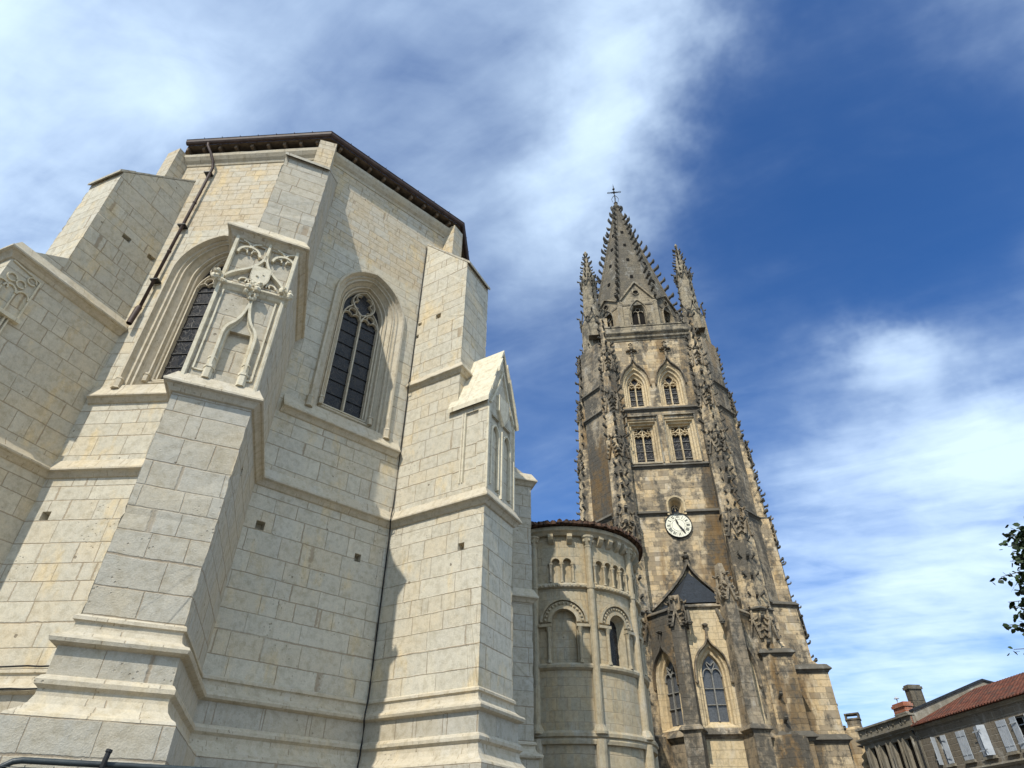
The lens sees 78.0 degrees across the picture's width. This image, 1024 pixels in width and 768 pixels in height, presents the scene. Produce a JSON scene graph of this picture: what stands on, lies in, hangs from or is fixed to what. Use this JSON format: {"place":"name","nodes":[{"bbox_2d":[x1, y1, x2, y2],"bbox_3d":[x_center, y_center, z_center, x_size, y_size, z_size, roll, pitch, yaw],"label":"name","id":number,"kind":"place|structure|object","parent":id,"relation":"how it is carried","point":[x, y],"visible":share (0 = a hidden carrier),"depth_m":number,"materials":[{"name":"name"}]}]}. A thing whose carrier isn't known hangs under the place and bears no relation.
{"place":"outdoors","nodes":[
{"label":"outdoors","id":0,"kind":"place"},
{"bbox_2d":[0,0,1023,727],"label":"sky","id":1,"kind":"structure","parent":0,"point":[839,184],"materials":[{"name":"blue"}]},
{"bbox_2d":[531,518,658,767],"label":"round chapel","id":2,"kind":"structure","parent":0,"point":[592,704],"depth_m":23.09,"materials":[{"name":"stone"}]},
{"bbox_2d":[610,616,627,667],"bbox_3d":[3.841,9.620,23.546,0.798,1.830,0.311,24,-43,-27],"label":"window","id":3,"kind":"structure","parent":2,"relation":"in","point":[618,623],"depth_m":23.75,"materials":[{"name":"stone"}]},
{"bbox_2d":[574,186,855,767],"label":"bell tower","id":4,"kind":"structure","parent":0,"point":[738,677],"depth_m":40.03,"materials":[{"name":"stone"}]},
{"bbox_2d":[623,366,651,406],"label":"window","id":5,"kind":"structure","parent":4,"relation":"in","point":[636,390],"depth_m":47.71,"materials":[{"name":"stone"}]},
{"bbox_2d":[627,419,662,462],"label":"window","id":6,"kind":"structure","parent":4,"relation":"in","point":[645,446],"depth_m":44.94,"materials":[{"name":"stone"}]},
{"bbox_2d":[625,414,664,464],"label":"window frame","id":7,"kind":"structure","parent":4,"relation":"in","point":[644,415],"depth_m":44.25,"materials":[{"name":"grey stone"}]},
{"bbox_2d":[652,630,683,732],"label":"window","id":8,"kind":"structure","parent":4,"relation":"in","point":[664,669],"depth_m":33.52,"materials":[{"name":"stone"}]},
{"bbox_2d":[657,364,687,404],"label":"window","id":9,"kind":"structure","parent":4,"relation":"in","point":[671,386],"depth_m":47.47,"materials":[{"name":"stone"}]},
{"bbox_2d":[666,495,686,514],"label":"round window","id":10,"kind":"structure","parent":4,"relation":"in","point":[674,504],"depth_m":41.34,"materials":[{"name":"stone"}]},
{"bbox_2d":[664,417,701,460],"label":"window","id":11,"kind":"structure","parent":4,"relation":"in","point":[682,437],"depth_m":44.70,"materials":[{"name":"stone"}]},
{"bbox_2d":[662,412,703,462],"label":"window frame","id":12,"kind":"structure","parent":4,"relation":"in","point":[679,413],"depth_m":44.06,"materials":[{"name":"grey stone"}]},
{"bbox_2d":[694,623,738,726],"bbox_3d":[10.330,14.905,32.544,1.932,4.930,0.766,-4,-37,5],"label":"window","id":13,"kind":"structure","parent":4,"relation":"in","point":[718,704],"depth_m":32.34,"materials":[{"name":"stone"}]},
{"bbox_2d":[742,626,766,723],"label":"window","id":14,"kind":"structure","parent":4,"relation":"in","point":[755,671],"depth_m":33.18,"materials":[{"name":"stone"}]},
{"bbox_2d":[844,712,869,767],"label":"corner house","id":15,"kind":"structure","parent":0,"point":[859,755],"depth_m":42.47,"materials":[{"name":"stone"}]},
{"bbox_2d":[855,679,992,767],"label":"building","id":16,"kind":"structure","parent":0,"point":[890,743],"depth_m":38.21,"materials":[{"name":"beige stone"}]},
{"bbox_2d":[868,746,882,767],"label":"window","id":17,"kind":"structure","parent":16,"relation":"in","point":[875,750],"depth_m":39.81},
{"bbox_2d":[878,743,894,767],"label":"window","id":18,"kind":"structure","parent":16,"relation":"in","point":[886,747],"depth_m":38.82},
{"bbox_2d":[889,739,907,767],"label":"window","id":19,"kind":"structure","parent":16,"relation":"in","point":[898,745],"depth_m":37.79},
{"bbox_2d":[901,736,921,767],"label":"window","id":20,"kind":"structure","parent":16,"relation":"in","point":[914,752],"depth_m":36.68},
{"bbox_2d":[910,672,1023,767],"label":"stone house","id":21,"kind":"structure","parent":0,"point":[959,732],"depth_m":32.53,"materials":[{"name":"beige stone"}]},
{"bbox_2d":[938,737,956,767],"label":"window","id":22,"kind":"structure","parent":21,"relation":"in","point":[952,764],"depth_m":34.20,"materials":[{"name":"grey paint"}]},
{"bbox_2d":[964,731,976,763],"bbox_3d":[23.697,18.893,32.944,0.388,1.500,0.828,0,-37,0],"label":"window","id":23,"kind":"structure","parent":21,"relation":"in","point":[974,760],"depth_m":32.56,"materials":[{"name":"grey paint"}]},
{"bbox_2d":[983,730,998,759],"bbox_3d":[23.823,17.963,31.722,0.394,1.500,0.908,0,-37,0],"label":"window","id":24,"kind":"structure","parent":21,"relation":"in","point":[989,757],"depth_m":31.31,"materials":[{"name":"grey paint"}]},
{"bbox_2d":[1006,728,1019,755],"bbox_3d":[23.951,17.028,30.493,0.382,1.500,0.749,0,-37,0],"label":"window","id":25,"kind":"structure","parent":21,"relation":"in","point":[1013,752],"depth_m":30.03,"materials":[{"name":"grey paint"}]},
{"bbox_2d":[1015,715,1023,752],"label":"window","id":26,"kind":"structure","parent":21,"relation":"in","point":[1020,720],"depth_m":30.00,"materials":[{"name":"black glass"}]},
{"label":"ground","id":27,"kind":"structure","parent":0,"visible":0},
{"bbox_2d":[99,749,112,767],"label":"stay rod","id":28,"kind":"object","parent":27,"relation":"on","point":[106,758],"visible":1,"depth_m":3.13,"materials":[{"name":"black metal"}]},
{"bbox_2d":[0,757,212,767],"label":"site fence","id":29,"kind":"object","parent":27,"relation":"on","point":[50,761],"visible":1,"depth_m":3.09,"materials":[{"name":"black metal"}]},
{"bbox_2d":[0,131,543,767],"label":"church apse","id":30,"kind":"structure","parent":27,"relation":"on","point":[266,485],"depth_m":14.41,"materials":[{"name":"stone"}]},
{"bbox_2d":[110,234,228,388],"bbox_3d":[-8.626,-2.059,17.530,2.555,5.758,0.750,-2,-37,3],"label":"window","id":31,"kind":"structure","parent":30,"relation":"in","point":[162,346],"depth_m":17.56,"materials":[{"name":"stone"}]},
{"bbox_2d":[304,270,404,440],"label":"window","id":32,"kind":"structure","parent":30,"relation":"in","point":[354,377],"depth_m":18.81,"materials":[{"name":"stone"}]},
{"bbox_2d":[989,523,1023,655],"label":"lime tree","id":33,"kind":"object","parent":27,"relation":"on","point":[1017,544],"visible":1,"depth_m":9.91,"materials":[{"name":"green plant"}]}
]}

